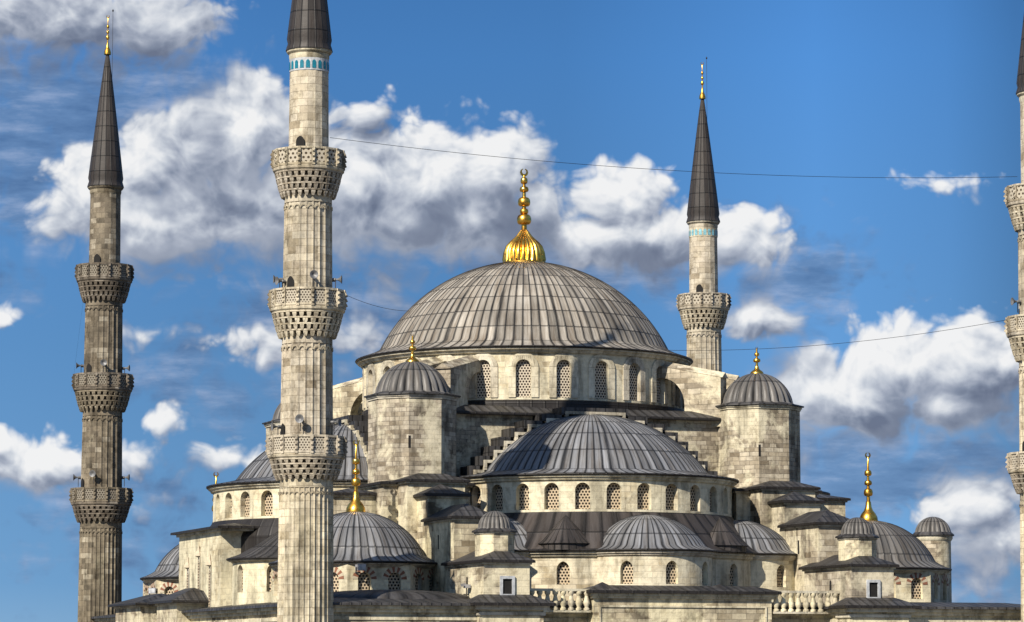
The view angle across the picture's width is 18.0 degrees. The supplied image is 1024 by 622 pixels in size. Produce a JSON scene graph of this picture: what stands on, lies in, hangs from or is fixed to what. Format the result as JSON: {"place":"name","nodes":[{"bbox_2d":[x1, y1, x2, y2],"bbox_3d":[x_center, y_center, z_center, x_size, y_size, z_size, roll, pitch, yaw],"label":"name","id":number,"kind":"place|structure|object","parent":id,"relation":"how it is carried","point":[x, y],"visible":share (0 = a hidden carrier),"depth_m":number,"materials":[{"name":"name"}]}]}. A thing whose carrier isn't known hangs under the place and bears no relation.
{"place":"outdoors","nodes":[
{"label":"outdoors","id":0,"kind":"place"},
{"bbox_2d":[0,0,1023,621],"label":"sky","id":1,"kind":"structure","parent":0,"point":[919,93],"materials":[{"name":"blue"}]},
{"label":"ground","id":2,"kind":"structure","parent":0,"visible":0},
{"bbox_2d":[69,10,133,621],"bbox_3d":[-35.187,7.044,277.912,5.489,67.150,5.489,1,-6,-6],"label":"minaret","id":3,"kind":"object","parent":2,"relation":"on","point":[101,499],"visible":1,"depth_m":276.65,"materials":[{"name":"stone"}]},
{"bbox_2d":[86,363,90,371],"bbox_3d":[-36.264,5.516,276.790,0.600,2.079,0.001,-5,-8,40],"label":"doorway","id":4,"kind":"structure","parent":3,"relation":"in","point":[88,368],"depth_m":276.86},
{"bbox_2d":[94,254,99,261],"bbox_3d":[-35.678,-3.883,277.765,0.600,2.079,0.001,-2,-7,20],"label":"doorway","id":5,"kind":"structure","parent":3,"relation":"in","point":[96,258],"depth_m":277.84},
{"bbox_2d":[265,0,347,621],"bbox_3d":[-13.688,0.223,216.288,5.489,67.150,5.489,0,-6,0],"label":"minaret","id":6,"kind":"object","parent":2,"relation":"on","point":[306,451],"visible":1,"depth_m":214.62,"materials":[{"name":"stone"}]},
{"bbox_2d":[281,423,284,434],"bbox_3d":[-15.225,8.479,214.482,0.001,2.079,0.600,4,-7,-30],"label":"doorway","id":7,"kind":"structure","parent":6,"relation":"in","point":[282,426],"depth_m":214.51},
{"bbox_2d":[287,276,293,286],"bbox_3d":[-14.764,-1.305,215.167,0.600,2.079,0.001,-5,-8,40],"label":"doorway","id":8,"kind":"structure","parent":6,"relation":"in","point":[290,283],"depth_m":215.25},
{"bbox_2d":[296,136,303,145],"bbox_3d":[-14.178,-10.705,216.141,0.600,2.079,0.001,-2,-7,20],"label":"doorway","id":9,"kind":"structure","parent":6,"relation":"in","point":[300,140],"depth_m":216.19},
{"bbox_2d":[91,169,1020,621],"bbox_3d":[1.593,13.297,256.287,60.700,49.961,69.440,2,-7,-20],"label":"mosque","id":10,"kind":"structure","parent":2,"relation":"on","point":[529,431],"depth_m":237.73,"materials":[{"name":"grey stone"}]},
{"bbox_2d":[144,583,147,594],"bbox_3d":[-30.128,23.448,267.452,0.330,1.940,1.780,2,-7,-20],"label":"window","id":11,"kind":"structure","parent":10,"relation":"in","point":[146,585],"depth_m":267.81,"materials":[{"name":"stone"}]},
{"bbox_2d":[148,588,157,593],"bbox_3d":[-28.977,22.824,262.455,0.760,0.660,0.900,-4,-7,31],"label":"floodlight","id":12,"kind":"object","parent":10,"relation":"attached to","point":[152,590],"visible":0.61,"depth_m":262.10,"materials":[{"name":"grey metal"}]},
{"bbox_2d":[160,582,177,594],"bbox_3d":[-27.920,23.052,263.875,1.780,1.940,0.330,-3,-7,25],"label":"window","id":13,"kind":"structure","parent":10,"relation":"in","point":[173,588],"depth_m":263.98,"materials":[{"name":"stone"}]},
{"bbox_2d":[184,558,188,587],"label":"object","id":14,"kind":"structure","parent":10,"relation":"in","point":[186,565],"depth_m":251.46,"materials":[{"name":"stone"}]},
{"bbox_2d":[195,546,199,588],"label":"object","id":15,"kind":"structure","parent":10,"relation":"in","point":[197,554],"depth_m":248.35,"materials":[{"name":"stone"}]},
{"bbox_2d":[206,554,210,606],"label":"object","id":16,"kind":"structure","parent":10,"relation":"in","point":[208,563],"depth_m":245.16,"materials":[{"name":"stone"}]},
{"bbox_2d":[216,494,219,518],"bbox_3d":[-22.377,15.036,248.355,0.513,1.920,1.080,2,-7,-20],"label":"window","id":17,"kind":"structure","parent":10,"relation":"in","point":[217,497],"depth_m":248.81,"materials":[{"name":"stone"}]},
{"bbox_2d":[225,493,231,517],"bbox_3d":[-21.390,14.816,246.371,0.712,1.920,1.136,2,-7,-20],"label":"window","id":18,"kind":"structure","parent":10,"relation":"in","point":[228,499],"depth_m":246.78,"materials":[{"name":"stone"}]},
{"bbox_2d":[237,565,242,591],"bbox_3d":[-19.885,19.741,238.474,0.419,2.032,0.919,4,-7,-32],"label":"window","id":19,"kind":"structure","parent":10,"relation":"in","point":[240,570],"depth_m":238.84,"materials":[{"name":"stone"}]},
{"bbox_2d":[240,491,249,516],"bbox_3d":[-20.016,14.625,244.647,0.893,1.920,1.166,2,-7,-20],"label":"window","id":20,"kind":"structure","parent":10,"relation":"in","point":[245,498],"depth_m":244.98,"materials":[{"name":"stone"}]},
{"bbox_2d":[261,490,272,515],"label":"window","id":21,"kind":"structure","parent":10,"relation":"in","point":[266,497],"depth_m":243.55,"materials":[{"name":"stone"}]},
{"bbox_2d":[266,566,270,591],"bbox_3d":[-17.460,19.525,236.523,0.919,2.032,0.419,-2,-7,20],"label":"window","id":22,"kind":"structure","parent":10,"relation":"in","point":[269,567],"depth_m":236.75,"materials":[{"name":"stone"}]},
{"bbox_2d":[272,569,277,595],"bbox_3d":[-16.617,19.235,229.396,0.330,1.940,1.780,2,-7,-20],"label":"window","id":23,"kind":"structure","parent":10,"relation":"in","point":[275,579],"depth_m":229.80,"materials":[{"name":"stone"}]},
{"bbox_2d":[333,567,343,591],"bbox_3d":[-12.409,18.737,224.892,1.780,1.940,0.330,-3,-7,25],"label":"window","id":24,"kind":"structure","parent":10,"relation":"in","point":[338,574],"depth_m":224.86,"materials":[{"name":"stone"}]},
{"bbox_2d":[355,564,365,573],"bbox_3d":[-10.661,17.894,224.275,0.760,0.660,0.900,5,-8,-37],"label":"floodlight","id":25,"kind":"object","parent":10,"relation":"attached to","point":[360,567],"visible":1,"depth_m":223.91,"materials":[{"name":"grey metal"}]},
{"bbox_2d":[362,366,365,409],"bbox_3d":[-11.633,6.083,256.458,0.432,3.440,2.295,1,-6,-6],"label":"window","id":26,"kind":"structure","parent":10,"relation":"in","point":[363,369],"depth_m":255.67,"materials":[{"name":"stone"}]},
{"bbox_2d":[352,567,376,589],"bbox_3d":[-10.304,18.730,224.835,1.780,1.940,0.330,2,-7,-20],"label":"window","id":27,"kind":"structure","parent":10,"relation":"in","point":[364,580],"depth_m":224.92,"materials":[{"name":"stone"}]},
{"bbox_2d":[366,363,375,406],"bbox_3d":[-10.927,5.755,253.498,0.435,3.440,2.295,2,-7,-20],"label":"window","id":28,"kind":"structure","parent":10,"relation":"in","point":[370,379],"depth_m":253.99,"materials":[{"name":"stone"}]},
{"bbox_2d":[380,359,394,378],"bbox_3d":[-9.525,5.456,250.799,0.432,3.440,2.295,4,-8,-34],"label":"window","id":29,"kind":"structure","parent":10,"relation":"in","point":[389,363],"depth_m":251.16,"materials":[{"name":"stone"}]},
{"bbox_2d":[383,567,406,589],"bbox_3d":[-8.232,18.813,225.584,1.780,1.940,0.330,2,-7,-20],"label":"window","id":30,"kind":"structure","parent":10,"relation":"in","point":[394,580],"depth_m":225.69,"materials":[{"name":"stone"}]},
{"bbox_2d":[408,435,410,447],"bbox_3d":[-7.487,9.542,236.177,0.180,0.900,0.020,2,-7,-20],"label":"slit window","id":31,"kind":"structure","parent":10,"relation":"in","point":[409,436],"depth_m":236.17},
{"bbox_2d":[413,568,423,589],"bbox_3d":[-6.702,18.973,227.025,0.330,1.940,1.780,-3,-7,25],"label":"window","id":32,"kind":"structure","parent":10,"relation":"in","point":[417,577],"depth_m":227.35,"materials":[{"name":"stone"}]},
{"bbox_2d":[427,569,433,590],"bbox_3d":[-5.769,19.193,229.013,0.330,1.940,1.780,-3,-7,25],"label":"window","id":33,"kind":"structure","parent":10,"relation":"in","point":[430,574],"depth_m":229.13,"materials":[{"name":"stone"}]},
{"bbox_2d":[438,354,454,360],"bbox_3d":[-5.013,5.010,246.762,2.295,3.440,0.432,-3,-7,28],"label":"window","id":34,"kind":"structure","parent":10,"relation":"in","point":[447,357],"depth_m":246.66,"materials":[{"name":"stone"}]},
{"bbox_2d":[461,583,470,594],"bbox_3d":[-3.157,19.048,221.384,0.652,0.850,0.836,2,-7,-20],"label":"security camera","id":35,"kind":"object","parent":10,"relation":"attached to","point":[464,585],"visible":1,"depth_m":221.30,"materials":[{"name":"metal"}]},
{"bbox_2d":[472,486,480,508],"bbox_3d":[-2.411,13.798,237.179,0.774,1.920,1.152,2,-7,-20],"label":"window","id":36,"kind":"structure","parent":10,"relation":"in","point":[476,493],"depth_m":237.62,"materials":[{"name":"stone"}]},
{"bbox_2d":[468,353,497,397],"bbox_3d":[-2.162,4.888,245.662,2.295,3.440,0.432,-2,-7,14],"label":"window","id":37,"kind":"structure","parent":10,"relation":"in","point":[483,384],"depth_m":245.64,"materials":[{"name":"stone"}]},
{"bbox_2d":[492,485,502,510],"bbox_3d":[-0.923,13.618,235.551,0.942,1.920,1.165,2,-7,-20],"label":"window","id":38,"kind":"structure","parent":10,"relation":"in","point":[497,492],"depth_m":235.88,"materials":[{"name":"stone"}]},
{"bbox_2d":[500,576,514,594],"bbox_3d":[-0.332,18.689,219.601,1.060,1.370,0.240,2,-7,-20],"label":"window","id":39,"kind":"structure","parent":10,"relation":"in","point":[507,583],"depth_m":219.60,"materials":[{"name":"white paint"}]},
{"bbox_2d":[516,484,528,509],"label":"window","id":40,"kind":"structure","parent":10,"relation":"in","point":[522,490],"depth_m":234.51,"materials":[{"name":"stone"}]},
{"bbox_2d":[508,353,538,396],"bbox_3d":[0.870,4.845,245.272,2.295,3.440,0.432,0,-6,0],"label":"window","id":41,"kind":"structure","parent":10,"relation":"in","point":[523,377],"depth_m":245.22,"materials":[{"name":"stone"}]},
{"bbox_2d":[544,483,558,509],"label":"window","id":42,"kind":"structure","parent":10,"relation":"in","point":[551,491],"depth_m":233.65,"materials":[{"name":"stone"}]},
{"bbox_2d":[557,561,569,584],"bbox_3d":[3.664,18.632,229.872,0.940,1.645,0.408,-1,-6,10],"label":"window","id":43,"kind":"structure","parent":10,"relation":"in","point":[563,570],"depth_m":230.03,"materials":[{"name":"stone"}]},
{"bbox_2d":[549,353,578,397],"bbox_3d":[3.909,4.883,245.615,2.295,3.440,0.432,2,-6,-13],"label":"window","id":44,"kind":"structure","parent":10,"relation":"in","point":[563,384],"depth_m":245.64,"materials":[{"name":"stone"}]},
{"bbox_2d":[575,482,589,508],"bbox_3d":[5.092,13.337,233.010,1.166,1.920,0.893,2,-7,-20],"label":"window","id":45,"kind":"structure","parent":10,"relation":"in","point":[582,490],"depth_m":233.25,"materials":[{"name":"stone"}]},
{"bbox_2d":[588,354,614,398],"bbox_3d":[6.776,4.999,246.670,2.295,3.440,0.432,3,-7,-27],"label":"window","id":46,"kind":"structure","parent":10,"relation":"in","point":[601,378],"depth_m":246.78,"materials":[{"name":"stone"}]},
{"bbox_2d":[607,483,620,508],"bbox_3d":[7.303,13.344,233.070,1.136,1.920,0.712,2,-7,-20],"label":"window","id":47,"kind":"structure","parent":10,"relation":"in","point":[613,489],"depth_m":233.31,"materials":[{"name":"stone"}]},
{"bbox_2d":[620,561,632,583],"bbox_3d":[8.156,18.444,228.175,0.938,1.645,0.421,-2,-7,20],"label":"window","id":48,"kind":"structure","parent":10,"relation":"in","point":[626,569],"depth_m":228.35,"materials":[{"name":"stone"}]},
{"bbox_2d":[623,356,645,401],"bbox_3d":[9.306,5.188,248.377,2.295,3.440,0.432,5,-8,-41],"label":"window","id":49,"kind":"structure","parent":10,"relation":"in","point":[630,370],"depth_m":248.54,"materials":[{"name":"stone"}]},
{"bbox_2d":[637,483,650,509],"bbox_3d":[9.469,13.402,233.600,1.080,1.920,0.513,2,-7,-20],"label":"window","id":50,"kind":"structure","parent":10,"relation":"in","point":[644,490],"depth_m":233.82,"materials":[{"name":"stone"}]},
{"bbox_2d":[651,359,667,403],"bbox_3d":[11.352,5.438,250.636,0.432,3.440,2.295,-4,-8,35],"label":"window","id":51,"kind":"structure","parent":10,"relation":"in","point":[656,383],"depth_m":250.73,"materials":[{"name":"stone"}]},
{"bbox_2d":[666,484,677,509],"bbox_3d":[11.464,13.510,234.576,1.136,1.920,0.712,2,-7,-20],"label":"window","id":52,"kind":"structure","parent":10,"relation":"in","point":[671,490],"depth_m":234.85,"materials":[{"name":"stone"}]},
{"bbox_2d":[666,561,677,583],"bbox_3d":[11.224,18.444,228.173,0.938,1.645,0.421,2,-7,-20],"label":"window","id":53,"kind":"structure","parent":10,"relation":"in","point":[671,568],"depth_m":228.35,"materials":[{"name":"stone"}]},
{"bbox_2d":[330,137,1016,177],"bbox_3d":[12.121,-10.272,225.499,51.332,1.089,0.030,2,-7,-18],"label":"cable","id":54,"kind":"object","parent":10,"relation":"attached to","point":[676,170],"visible":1,"depth_m":225.23,"materials":[{"name":"black metal"}]},
{"bbox_2d":[671,362,681,406],"bbox_3d":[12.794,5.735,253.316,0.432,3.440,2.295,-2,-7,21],"label":"window","id":55,"kind":"structure","parent":10,"relation":"in","point":[676,393],"depth_m":253.68,"materials":[{"name":"stone"}]},
{"bbox_2d":[690,485,699,510],"bbox_3d":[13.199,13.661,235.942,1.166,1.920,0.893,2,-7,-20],"label":"window","id":56,"kind":"structure","parent":10,"relation":"in","point":[694,491],"depth_m":236.29,"materials":[{"name":"stone"}]},
{"bbox_2d":[702,562,707,584],"bbox_3d":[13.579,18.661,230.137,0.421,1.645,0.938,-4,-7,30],"label":"window","id":57,"kind":"structure","parent":10,"relation":"in","point":[704,568],"depth_m":230.48,"materials":[{"name":"stone"}]},
{"bbox_2d":[710,486,716,512],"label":"window","id":58,"kind":"structure","parent":10,"relation":"in","point":[713,492],"depth_m":238.08,"materials":[{"name":"stone"}]},
{"bbox_2d":[723,488,727,513],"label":"window","id":59,"kind":"structure","parent":10,"relation":"in","point":[725,495],"depth_m":240.07,"materials":[{"name":"stone"}]},
{"bbox_2d":[730,564,737,585],"bbox_3d":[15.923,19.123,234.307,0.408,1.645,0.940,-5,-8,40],"label":"window","id":60,"kind":"structure","parent":10,"relation":"in","point":[733,570],"depth_m":234.62,"materials":[{"name":"stone"}]},
{"bbox_2d":[758,444,760,455],"bbox_3d":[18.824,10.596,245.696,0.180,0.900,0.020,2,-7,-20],"label":"slit window","id":61,"kind":"structure","parent":10,"relation":"in","point":[759,445],"depth_m":245.70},
{"bbox_2d":[777,565,785,586],"bbox_3d":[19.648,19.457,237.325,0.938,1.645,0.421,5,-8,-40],"label":"window","id":62,"kind":"structure","parent":10,"relation":"in","point":[781,572],"depth_m":237.56,"materials":[{"name":"stone"}]},
{"bbox_2d":[672,320,1004,350],"bbox_3d":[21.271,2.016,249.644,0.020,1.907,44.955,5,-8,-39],"label":"cable","id":63,"kind":"object","parent":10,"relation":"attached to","point":[825,344],"visible":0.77,"depth_m":246.32,"materials":[{"name":"black metal"}]},
{"bbox_2d":[866,580,880,597],"bbox_3d":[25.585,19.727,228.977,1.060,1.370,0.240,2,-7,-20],"label":"window","id":64,"kind":"structure","parent":10,"relation":"in","point":[873,587],"depth_m":228.96,"materials":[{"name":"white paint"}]},
{"bbox_2d":[894,573,900,597],"bbox_3d":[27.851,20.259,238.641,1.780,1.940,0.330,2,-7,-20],"label":"window","id":65,"kind":"structure","parent":10,"relation":"in","point":[896,579],"depth_m":238.72,"materials":[{"name":"stone"}]},
{"bbox_2d":[906,573,927,598],"bbox_3d":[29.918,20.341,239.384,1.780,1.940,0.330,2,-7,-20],"label":"window","id":66,"kind":"structure","parent":10,"relation":"in","point":[916,584],"depth_m":239.48,"materials":[{"name":"stone"}]},
{"bbox_2d":[933,573,939,598],"bbox_3d":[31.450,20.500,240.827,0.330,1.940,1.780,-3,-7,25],"label":"window","id":67,"kind":"structure","parent":10,"relation":"in","point":[935,577],"depth_m":241.18,"materials":[{"name":"stone"}]},
{"bbox_2d":[942,574,948,599],"bbox_3d":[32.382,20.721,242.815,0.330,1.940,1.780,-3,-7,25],"label":"window","id":68,"kind":"structure","parent":10,"relation":"in","point":[944,577],"depth_m":243.19,"materials":[{"name":"stone"}]},
{"bbox_2d":[676,57,731,371],"bbox_3d":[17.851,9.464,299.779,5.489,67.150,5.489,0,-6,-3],"label":"minaret","id":69,"kind":"object","parent":2,"relation":"on","point":[703,305],"visible":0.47,"depth_m":300.23,"materials":[{"name":"stone"}]},
{"bbox_2d":[696,284,701,291],"bbox_3d":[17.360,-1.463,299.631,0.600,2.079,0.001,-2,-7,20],"label":"doorway","id":70,"kind":"structure","parent":69,"relation":"in","point":[699,288],"depth_m":299.72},
{"bbox_2d":[1003,16,1023,621],"bbox_3d":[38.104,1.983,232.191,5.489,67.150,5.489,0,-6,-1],"label":"minaret","id":71,"kind":"object","parent":2,"relation":"on","point":[1014,204],"visible":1,"depth_m":231.66,"materials":[{"name":"stone"}]}
]}

